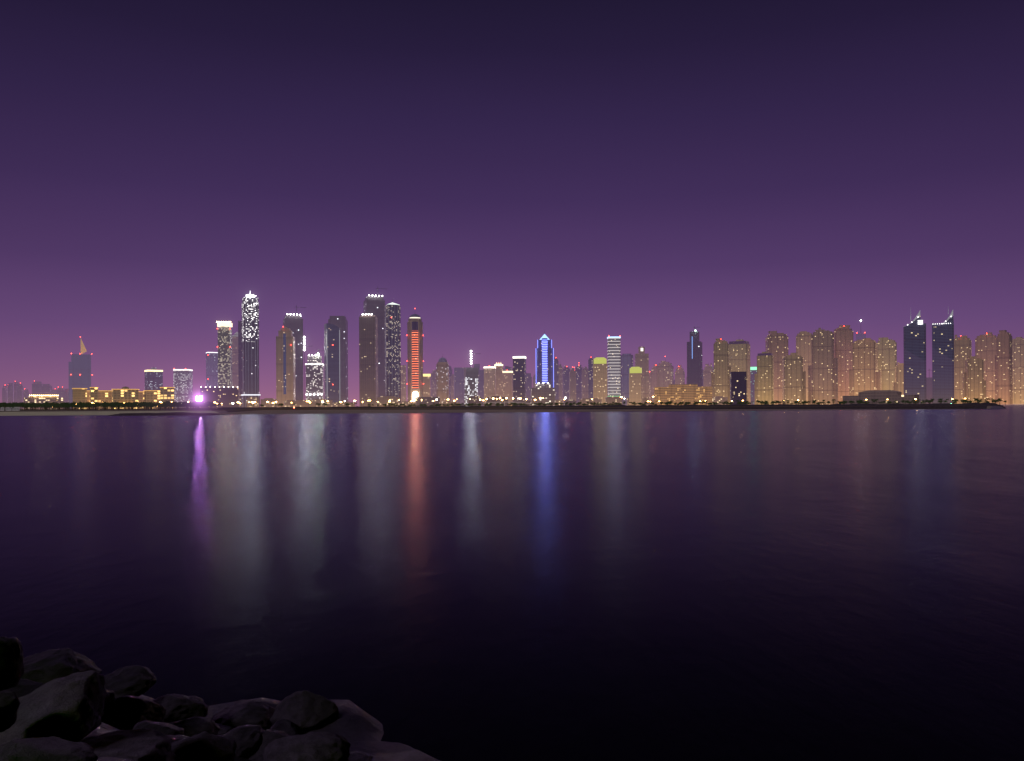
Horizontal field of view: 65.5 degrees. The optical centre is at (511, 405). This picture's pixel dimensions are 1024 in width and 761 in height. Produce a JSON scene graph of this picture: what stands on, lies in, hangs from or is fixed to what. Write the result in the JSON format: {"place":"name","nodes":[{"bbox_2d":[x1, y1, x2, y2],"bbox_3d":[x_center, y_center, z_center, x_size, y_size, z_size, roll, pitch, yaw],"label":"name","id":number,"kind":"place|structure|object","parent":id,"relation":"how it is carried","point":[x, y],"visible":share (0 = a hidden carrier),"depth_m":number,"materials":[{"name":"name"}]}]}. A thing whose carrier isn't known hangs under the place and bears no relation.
{"place":"outdoors","nodes":[
{"label":"outdoors","id":0,"kind":"place"},
{"bbox_2d":[0,410,218,415],"bbox_3d":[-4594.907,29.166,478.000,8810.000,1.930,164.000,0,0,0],"label":"shoreline","id":1,"kind":"structure","parent":0,"point":[64,413],"depth_m":443.05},
{"bbox_2d":[0,404,843,411],"bbox_3d":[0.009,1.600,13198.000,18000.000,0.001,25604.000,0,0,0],"label":"shoreline","id":2,"kind":"structure","parent":0,"point":[57,410],"depth_m":539.93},
{"bbox_2d":[23,395,62,408],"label":"beach club","id":3,"kind":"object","parent":2,"relation":"on","point":[41,399],"visible":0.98,"depth_m":1486.86,"materials":[{"name":"beige"}]},
{"bbox_2d":[72,388,86,408],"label":"low-rise building","id":4,"kind":"structure","parent":2,"relation":"on","point":[79,394],"depth_m":1582.23,"materials":[{"name":"beige"}]},
{"bbox_2d":[69,340,90,402],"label":"skyscraper","id":5,"kind":"structure","parent":2,"relation":"on","point":[79,370],"depth_m":3269.50,"materials":[{"name":"blue"}]},
{"bbox_2d":[98,390,111,408],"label":"low-rise building","id":6,"kind":"structure","parent":2,"relation":"on","point":[104,395],"depth_m":1609.59,"materials":[{"name":"beige"}]},
{"bbox_2d":[112,386,138,408],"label":"low-rise building","id":7,"kind":"structure","parent":2,"relation":"on","point":[125,394],"depth_m":1580.17,"materials":[{"name":"beige"}]},
{"bbox_2d":[143,390,159,408],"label":"low-rise building","id":8,"kind":"structure","parent":2,"relation":"on","point":[151,395],"depth_m":1607.74,"materials":[{"name":"beige"}]},
{"bbox_2d":[144,368,162,389],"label":"dark office slab","id":9,"kind":"structure","parent":2,"relation":"on","point":[153,378],"depth_m":2685.00,"materials":[{"name":"blue"}]},
{"bbox_2d":[160,387,174,408],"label":"low-rise building","id":10,"kind":"structure","parent":2,"relation":"on","point":[166,393],"depth_m":1581.04,"materials":[{"name":"beige"}]},
{"bbox_2d":[173,368,192,407],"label":"high-rise building","id":11,"kind":"structure","parent":2,"relation":"on","point":[183,384],"depth_m":2680.48,"materials":[{"name":"grey"}]},
{"bbox_2d":[206,350,217,387],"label":"pale glass tower","id":12,"kind":"structure","parent":2,"relation":"on","point":[212,369],"depth_m":2885.78,"materials":[{"name":"purple"}]},
{"bbox_2d":[200,388,239,407],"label":"low-rise building","id":13,"kind":"structure","parent":2,"relation":"on","point":[226,397],"depth_m":2085.76,"materials":[{"name":"purple"}]},
{"bbox_2d":[216,321,231,387],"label":"skyscraper","id":14,"kind":"structure","parent":2,"relation":"on","point":[224,355],"depth_m":2434.63,"materials":[{"name":"grey"}]},
{"bbox_2d":[232,332,237,387],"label":"skyscraper","id":15,"kind":"structure","parent":2,"relation":"on","point":[235,360],"depth_m":2782.57,"materials":[{"name":"brown"}]},
{"bbox_2d":[238,321,241,397],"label":"skyscraper","id":16,"kind":"structure","parent":2,"relation":"on","point":[240,354],"depth_m":2742.24,"materials":[{"name":"purple"}]},
{"bbox_2d":[241,294,260,406],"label":"skyscraper","id":17,"kind":"structure","parent":2,"relation":"on","point":[250,345],"depth_m":2579.99,"materials":[{"name":"grey"}]},
{"bbox_2d":[276,326,295,406],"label":"sandstone tower","id":18,"kind":"structure","parent":2,"relation":"on","point":[285,364],"depth_m":2328.47,"materials":[{"name":"beige"}]},
{"bbox_2d":[283,305,305,399],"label":"skyscraper","id":19,"kind":"structure","parent":2,"relation":"on","point":[293,323],"depth_m":2779.27,"materials":[{"name":"grey"}]},
{"bbox_2d":[284,400,309,406],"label":"podium block","id":20,"kind":"structure","parent":2,"relation":"on","point":[301,403],"depth_m":2005.15,"materials":[{"name":"brown"}]},
{"bbox_2d":[305,353,323,399],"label":"lit tower","id":21,"kind":"structure","parent":2,"relation":"on","point":[314,378],"depth_m":2528.95,"materials":[{"name":"grey"}]},
{"bbox_2d":[307,399,332,406],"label":"podium block","id":22,"kind":"structure","parent":2,"relation":"on","point":[318,401],"depth_m":2158.49,"materials":[{"name":"brown"}]},
{"bbox_2d":[324,323,339,402],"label":"curved roof tower","id":23,"kind":"structure","parent":2,"relation":"on","point":[331,361],"depth_m":2334.62,"materials":[{"name":"grey"}]},
{"bbox_2d":[328,316,347,401],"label":"skyscraper","id":24,"kind":"structure","parent":2,"relation":"on","point":[341,322],"depth_m":2774.61,"materials":[{"name":"grey"}]},
{"bbox_2d":[359,314,377,406],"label":"skyscraper","id":25,"kind":"structure","parent":2,"relation":"on","point":[368,355],"depth_m":2328.53,"materials":[{"name":"brown"}]},
{"bbox_2d":[363,288,384,396],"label":"skyscraper","id":26,"kind":"structure","parent":2,"relation":"on","point":[374,305],"depth_m":2777.79,"materials":[{"name":"grey"}]},
{"bbox_2d":[376,396,398,406],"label":"podium block","id":27,"kind":"structure","parent":2,"relation":"on","point":[381,400],"depth_m":1896.50,"materials":[{"name":"brown"}]},
{"bbox_2d":[385,299,400,401],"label":"skyscraper","id":28,"kind":"structure","parent":2,"relation":"on","point":[392,351],"depth_m":2382.04,"materials":[{"name":"grey"}]},
{"bbox_2d":[401,365,405,401],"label":"high-rise building","id":29,"kind":"structure","parent":2,"relation":"on","point":[403,382],"depth_m":2691.04,"materials":[{"name":"beige"}]},
{"bbox_2d":[407,314,423,402],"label":"skyscraper","id":30,"kind":"structure","parent":2,"relation":"on","point":[415,335],"depth_m":2328.08,"materials":[{"name":"red"}]},
{"bbox_2d":[423,374,430,396],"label":"crown tower","id":31,"kind":"structure","parent":2,"relation":"on","point":[426,387],"depth_m":2489.66,"materials":[{"name":"beige"}]},
{"bbox_2d":[415,397,439,406],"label":"podium block","id":32,"kind":"structure","parent":2,"relation":"on","point":[427,401],"depth_m":2151.81,"materials":[{"name":"brown"}]},
{"bbox_2d":[436,357,448,401],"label":"high-rise building","id":33,"kind":"structure","parent":2,"relation":"on","point":[442,379],"depth_m":2434.45,"materials":[{"name":"beige"}]},
{"bbox_2d":[454,368,464,405],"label":"skyscraper","id":34,"kind":"structure","parent":2,"relation":"on","point":[459,389],"depth_m":3281.02,"materials":[{"name":"grey"}]},
{"bbox_2d":[464,351,478,405],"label":"building","id":35,"kind":"structure","parent":2,"relation":"on","point":[471,380],"depth_m":2336.14,"materials":[{"name":"grey"}]},
{"bbox_2d":[484,365,495,402],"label":"tower","id":36,"kind":"structure","parent":2,"relation":"on","point":[489,381],"depth_m":2435.37,"materials":[{"name":"beige"}]},
{"bbox_2d":[486,396,507,405],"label":"podium block","id":37,"kind":"structure","parent":2,"relation":"on","point":[496,399],"depth_m":2135.55,"materials":[{"name":"grey"}]},
{"bbox_2d":[494,362,502,396],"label":"tower","id":38,"kind":"structure","parent":2,"relation":"on","point":[499,379],"depth_m":2640.18,"materials":[{"name":"beige"}]},
{"bbox_2d":[502,370,512,405],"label":"tower","id":39,"kind":"structure","parent":2,"relation":"on","point":[507,383],"depth_m":2537.29,"materials":[{"name":"beige"}]},
{"bbox_2d":[513,356,525,405],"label":"high-rise building","id":40,"kind":"structure","parent":2,"relation":"on","point":[519,376],"depth_m":2335.60,"materials":[{"name":"grey"}]},
{"bbox_2d":[76,396,965,408],"bbox_3d":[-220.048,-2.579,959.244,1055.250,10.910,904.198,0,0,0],"label":"promenade lamps","id":41,"kind":"object","parent":2,"relation":"on","point":[456,399],"visible":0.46,"depth_m":882.00,"materials":[{"name":"yellow metal"}]},
{"bbox_2d":[526,373,530,400],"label":"skyscraper","id":42,"kind":"structure","parent":2,"relation":"on","point":[528,386],"depth_m":2892.14,"materials":[{"name":"grey"}]},
{"bbox_2d":[531,383,554,405],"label":"site block","id":43,"kind":"structure","parent":2,"relation":"on","point":[545,393],"depth_m":1886.08,"materials":[{"name":"grey"}]},
{"bbox_2d":[536,331,553,387],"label":"skyscraper","id":44,"kind":"structure","parent":2,"relation":"on","point":[544,362],"depth_m":2325.37,"materials":[{"name":"blue"}]},
{"bbox_2d":[554,357,558,399],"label":"high-rise building","id":45,"kind":"structure","parent":2,"relation":"on","point":[556,375],"depth_m":2892.19,"materials":[{"name":"grey"}]},
{"bbox_2d":[559,364,562,400],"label":"high-rise building","id":46,"kind":"structure","parent":2,"relation":"on","point":[560,383],"depth_m":2993.83,"materials":[{"name":"brown"}]},
{"bbox_2d":[563,365,569,404],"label":"high-rise building","id":47,"kind":"structure","parent":2,"relation":"on","point":[566,369],"depth_m":3088.81,"materials":[{"name":"grey"}]},
{"bbox_2d":[569,368,575,400],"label":"high-rise building","id":48,"kind":"structure","parent":2,"relation":"on","point":[572,383],"depth_m":2790.86,"materials":[{"name":"brown"}]},
{"bbox_2d":[575,365,581,405],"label":"skyscraper","id":49,"kind":"structure","parent":2,"relation":"on","point":[578,369],"depth_m":3089.22,"materials":[{"name":"grey"}]},
{"bbox_2d":[582,367,587,398],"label":"skyscraper","id":50,"kind":"structure","parent":2,"relation":"on","point":[585,382],"depth_m":2889.00,"materials":[{"name":"brown"}]},
{"bbox_2d":[588,357,593,397],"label":"skyscraper","id":51,"kind":"structure","parent":2,"relation":"on","point":[590,375],"depth_m":2692.41,"materials":[{"name":"grey"}]},
{"bbox_2d":[593,357,606,402],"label":"skyscraper","id":52,"kind":"structure","parent":2,"relation":"on","point":[600,378],"depth_m":2233.61,"materials":[{"name":"beige"}]},
{"bbox_2d":[222,402,992,409],"bbox_3d":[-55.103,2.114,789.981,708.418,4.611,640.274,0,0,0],"label":"breakwater","id":53,"kind":"object","parent":2,"relation":"on","point":[976,405],"visible":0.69,"depth_m":581.65,"materials":[{"name":"stone"}]},
{"bbox_2d":[607,336,620,395],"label":"skyscraper","id":54,"kind":"structure","parent":2,"relation":"on","point":[614,363],"depth_m":2334.79,"materials":[{"name":"grey"}]},
{"bbox_2d":[621,354,632,404],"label":"skyscraper","id":55,"kind":"structure","parent":2,"relation":"on","point":[626,362],"depth_m":2783.13,"materials":[{"name":"blue"}]},
{"bbox_2d":[629,367,642,404],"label":"skyscraper","id":56,"kind":"structure","parent":2,"relation":"on","point":[635,386],"depth_m":2137.35,"materials":[{"name":"beige"}]},
{"bbox_2d":[635,347,648,397],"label":"skyscraper","id":57,"kind":"structure","parent":2,"relation":"on","point":[642,359],"depth_m":2532.83,"materials":[{"name":"beige"}]},
{"bbox_2d":[651,364,657,399],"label":"skyscraper","id":58,"kind":"structure","parent":2,"relation":"on","point":[654,377],"depth_m":2688.16,"materials":[{"name":"beige"}]},
{"bbox_2d":[657,356,673,386],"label":"skyscraper","id":59,"kind":"structure","parent":2,"relation":"on","point":[665,373],"depth_m":2583.19,"materials":[{"name":"beige"}]},
{"bbox_2d":[675,365,684,383],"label":"skyscraper","id":60,"kind":"structure","parent":2,"relation":"on","point":[679,375],"depth_m":2789.51,"materials":[{"name":"beige"}]},
{"bbox_2d":[654,384,711,404],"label":"building","id":61,"kind":"structure","parent":2,"relation":"on","point":[678,393],"depth_m":1693.30,"materials":[{"name":"brown"}]},
{"bbox_2d":[687,326,702,386],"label":"skyscraper","id":62,"kind":"structure","parent":2,"relation":"on","point":[694,360],"depth_m":2484.98,"materials":[{"name":"grey"}]},
{"bbox_2d":[703,363,713,386],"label":"skyscraper","id":63,"kind":"structure","parent":2,"relation":"on","point":[707,370],"depth_m":2889.43,"materials":[{"name":"beige"}]},
{"bbox_2d":[711,338,730,404],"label":"skyscraper","id":64,"kind":"structure","parent":2,"relation":"on","point":[720,379],"depth_m":2135.65,"materials":[{"name":"beige"}]},
{"bbox_2d":[730,371,746,404],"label":"dark tower","id":65,"kind":"structure","parent":2,"relation":"on","point":[738,385],"depth_m":1786.38,"materials":[{"name":"grey"}]},
{"bbox_2d":[729,339,750,404],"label":"skyscraper","id":66,"kind":"structure","parent":2,"relation":"on","point":[739,355],"depth_m":2231.10,"materials":[{"name":"beige"}]},
{"bbox_2d":[750,367,756,404],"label":"skyscraper","id":67,"kind":"structure","parent":2,"relation":"on","point":[753,371],"depth_m":3189.57,"materials":[{"name":"grey"}]},
{"bbox_2d":[755,352,773,404],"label":"skyscraper","id":68,"kind":"structure","parent":2,"relation":"on","point":[764,383],"depth_m":2086.69,"materials":[{"name":"beige"}]},
{"bbox_2d":[765,331,787,404],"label":"skyscraper","id":69,"kind":"structure","parent":2,"relation":"on","point":[776,344],"depth_m":2277.95,"materials":[{"name":"beige"}]},
{"bbox_2d":[782,353,805,404],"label":"skyscraper","id":70,"kind":"structure","parent":2,"relation":"on","point":[793,381],"depth_m":2082.70,"materials":[{"name":"beige"}]},
{"bbox_2d":[796,331,811,404],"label":"skyscraper","id":71,"kind":"structure","parent":2,"relation":"on","point":[803,344],"depth_m":2281.94,"materials":[{"name":"beige"}]},
{"bbox_2d":[808,328,837,404],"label":"skyscraper","id":72,"kind":"structure","parent":2,"relation":"on","point":[822,376],"depth_m":2178.93,"materials":[{"name":"beige"}]},
{"bbox_2d":[832,325,852,403],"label":"skyscraper","id":73,"kind":"structure","parent":2,"relation":"on","point":[843,338],"depth_m":2231.55,"materials":[{"name":"beige"}]},
{"bbox_2d":[849,338,881,395],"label":"skyscraper","id":74,"kind":"structure","parent":2,"relation":"on","point":[865,373],"depth_m":2132.11,"materials":[{"name":"beige"}]},
{"bbox_2d":[843,390,918,404],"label":"building","id":75,"kind":"structure","parent":2,"relation":"on","point":[892,396],"depth_m":893.74,"materials":[{"name":"brown"}]},
{"bbox_2d":[878,337,896,389],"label":"skyscraper","id":76,"kind":"structure","parent":2,"relation":"on","point":[887,355],"depth_m":2181.05,"materials":[{"name":"beige"}]},
{"bbox_2d":[893,362,903,394],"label":"skyscraper","id":77,"kind":"structure","parent":2,"relation":"on","point":[898,384],"depth_m":2040.16,"materials":[{"name":"beige"}]},
{"bbox_2d":[903,311,925,403],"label":"skyscraper","id":78,"kind":"structure","parent":2,"relation":"on","point":[914,332],"depth_m":1929.79,"materials":[{"name":"blue"}]},
{"bbox_2d":[926,377,931,403],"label":"skyscraper","id":79,"kind":"structure","parent":2,"relation":"on","point":[928,388],"depth_m":2588.54,"materials":[{"name":"grey"}]},
{"bbox_2d":[932,310,953,403],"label":"skyscraper","id":80,"kind":"structure","parent":2,"relation":"on","point":[943,360],"depth_m":1931.07,"materials":[{"name":"blue"}]},
{"bbox_2d":[954,335,971,403],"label":"skyscraper","id":81,"kind":"structure","parent":2,"relation":"on","point":[962,348],"depth_m":2186.12,"materials":[{"name":"beige"}]},
{"bbox_2d":[962,356,985,402],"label":"skyscraper","id":82,"kind":"structure","parent":2,"relation":"on","point":[974,383],"depth_m":2037.64,"materials":[{"name":"beige"}]},
{"bbox_2d":[975,332,996,402],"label":"skyscraper","id":83,"kind":"structure","parent":2,"relation":"on","point":[986,347],"depth_m":2229.30,"materials":[{"name":"beige"}]},
{"bbox_2d":[995,330,1012,403],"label":"skyscraper","id":84,"kind":"structure","parent":2,"relation":"on","point":[1003,377],"depth_m":2140.85,"materials":[{"name":"beige"}]},
{"bbox_2d":[1012,337,1023,403],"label":"skyscraper","id":85,"kind":"structure","parent":2,"relation":"on","point":[1018,365],"depth_m":2285.97,"materials":[{"name":"beige"}]},
{"bbox_2d":[0,404,1023,760],"bbox_3d":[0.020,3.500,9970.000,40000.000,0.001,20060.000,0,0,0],"label":"sea water","id":86,"kind":"structure","parent":0,"point":[642,584],"depth_m":16.88,"materials":[{"name":"liquid"}]},
{"bbox_2d":[109,412,224,415],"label":"shoreline","id":87,"kind":"structure","parent":86,"relation":"in","point":[152,414],"depth_m":358.27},
{"bbox_2d":[83,695,438,760],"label":"rocks","id":88,"kind":"object","parent":86,"relation":"in","point":[357,727],"visible":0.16,"depth_m":8.23,"materials":[{"name":"stone"}]},
{"bbox_2d":[0,690,19,731],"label":"boulder","id":89,"kind":"object","parent":88,"relation":"on","point":[9,703],"visible":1,"depth_m":3.93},
{"bbox_2d":[0,636,23,690],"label":"boulder","id":90,"kind":"object","parent":88,"relation":"on","point":[11,663],"visible":0.98,"depth_m":4.88,"materials":[{"name":"stone"}]},
{"bbox_2d":[5,679,43,697],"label":"boulder","id":91,"kind":"object","parent":88,"relation":"on","point":[23,687],"visible":0.18,"depth_m":5.49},
{"bbox_2d":[0,736,97,760],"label":"boulder","id":92,"kind":"object","parent":88,"relation":"on","point":[52,748],"visible":1,"depth_m":2.76,"materials":[{"name":"stone"}]},
{"bbox_2d":[0,670,106,744],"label":"boulder","id":93,"kind":"object","parent":88,"relation":"on","point":[70,707],"visible":0.73,"depth_m":4.32,"materials":[{"name":"stone"}]},
{"bbox_2d":[20,648,101,683],"bbox_3d":[-3.834,2.228,6.533,0.772,0.459,0.607,7,-7,2],"label":"boulder","id":94,"kind":"object","parent":88,"relation":"on","point":[44,667],"visible":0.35,"depth_m":6.43,"materials":[{"name":"stone"}]},
{"bbox_2d":[104,689,114,707],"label":"boulder","id":95,"kind":"object","parent":88,"relation":"on","point":[110,698],"visible":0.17,"depth_m":7.04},
{"bbox_2d":[79,728,175,760],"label":"boulder","id":96,"kind":"object","parent":88,"relation":"on","point":[144,744],"visible":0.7,"depth_m":4.42,"materials":[{"name":"stone"}]},
{"bbox_2d":[104,665,155,698],"bbox_3d":[-3.929,2.827,7.952,0.599,0.328,0.713,5,7,45],"label":"boulder","id":97,"kind":"object","parent":88,"relation":"on","point":[136,680],"visible":0.58,"depth_m":7.89,"materials":[{"name":"stone"}]},
{"bbox_2d":[101,695,166,729],"bbox_3d":[-3.427,2.813,7.173,0.462,0.389,0.542,0,0,23],"label":"boulder","id":98,"kind":"object","parent":88,"relation":"on","point":[127,712],"visible":0.6,"depth_m":7.08,"materials":[{"name":"stone"}]},
{"bbox_2d":[132,720,183,734],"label":"boulder","id":99,"kind":"object","parent":88,"relation":"on","point":[164,728],"visible":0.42,"depth_m":6.50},
{"bbox_2d":[153,694,208,722],"bbox_3d":[-3.413,3.123,8.038,0.667,0.402,0.538,6,-14,-30],"label":"boulder","id":100,"kind":"object","parent":88,"relation":"on","point":[178,707],"visible":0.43,"depth_m":7.96,"materials":[{"name":"stone"}]},
{"bbox_2d":[169,717,220,736],"bbox_3d":[-2.984,3.017,7.378,0.568,0.289,0.544,10,-11,-2],"label":"boulder","id":101,"kind":"object","parent":88,"relation":"on","point":[192,726],"visible":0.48,"depth_m":7.28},
{"bbox_2d":[171,731,236,760],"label":"boulder","id":102,"kind":"object","parent":88,"relation":"on","point":[204,746],"visible":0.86,"depth_m":5.25,"materials":[{"name":"stone"}]},
{"bbox_2d":[221,724,264,757],"bbox_3d":[-2.462,3.025,7.113,0.532,0.316,0.553,-14,-5,-7],"label":"boulder","id":103,"kind":"object","parent":88,"relation":"on","point":[247,738],"visible":0.62,"depth_m":6.96,"materials":[{"name":"stone"}]},
{"bbox_2d":[212,699,274,729],"bbox_3d":[-2.896,3.383,8.652,0.732,0.364,0.706,1,-12,-3],"label":"boulder","id":104,"kind":"object","parent":88,"relation":"on","point":[239,713],"visible":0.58,"depth_m":8.47,"materials":[{"name":"stone"}]},
{"bbox_2d":[247,729,289,760],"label":"boulder","id":105,"kind":"object","parent":88,"relation":"on","point":[268,736],"visible":0.36,"depth_m":7.01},
{"bbox_2d":[270,719,298,735],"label":"boulder","id":106,"kind":"object","parent":88,"relation":"on","point":[288,727],"visible":0.3,"depth_m":7.99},
{"bbox_2d":[270,690,338,733],"bbox_3d":[-2.185,3.287,8.496,0.643,0.501,0.587,0,0,33],"label":"boulder","id":107,"kind":"object","parent":88,"relation":"on","point":[304,711],"visible":0.76,"depth_m":8.37,"materials":[{"name":"stone"}]},
{"bbox_2d":[263,731,350,760],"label":"boulder","id":108,"kind":"object","parent":88,"relation":"on","point":[321,746],"visible":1,"depth_m":6.40,"materials":[{"name":"stone"}]},
{"bbox_2d":[348,751,372,760],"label":"boulder","id":109,"kind":"object","parent":88,"relation":"on","point":[358,756],"visible":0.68,"depth_m":7.52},
{"bbox_2d":[0,0,1023,407],"label":"sky","id":110,"kind":"structure","parent":0,"point":[503,173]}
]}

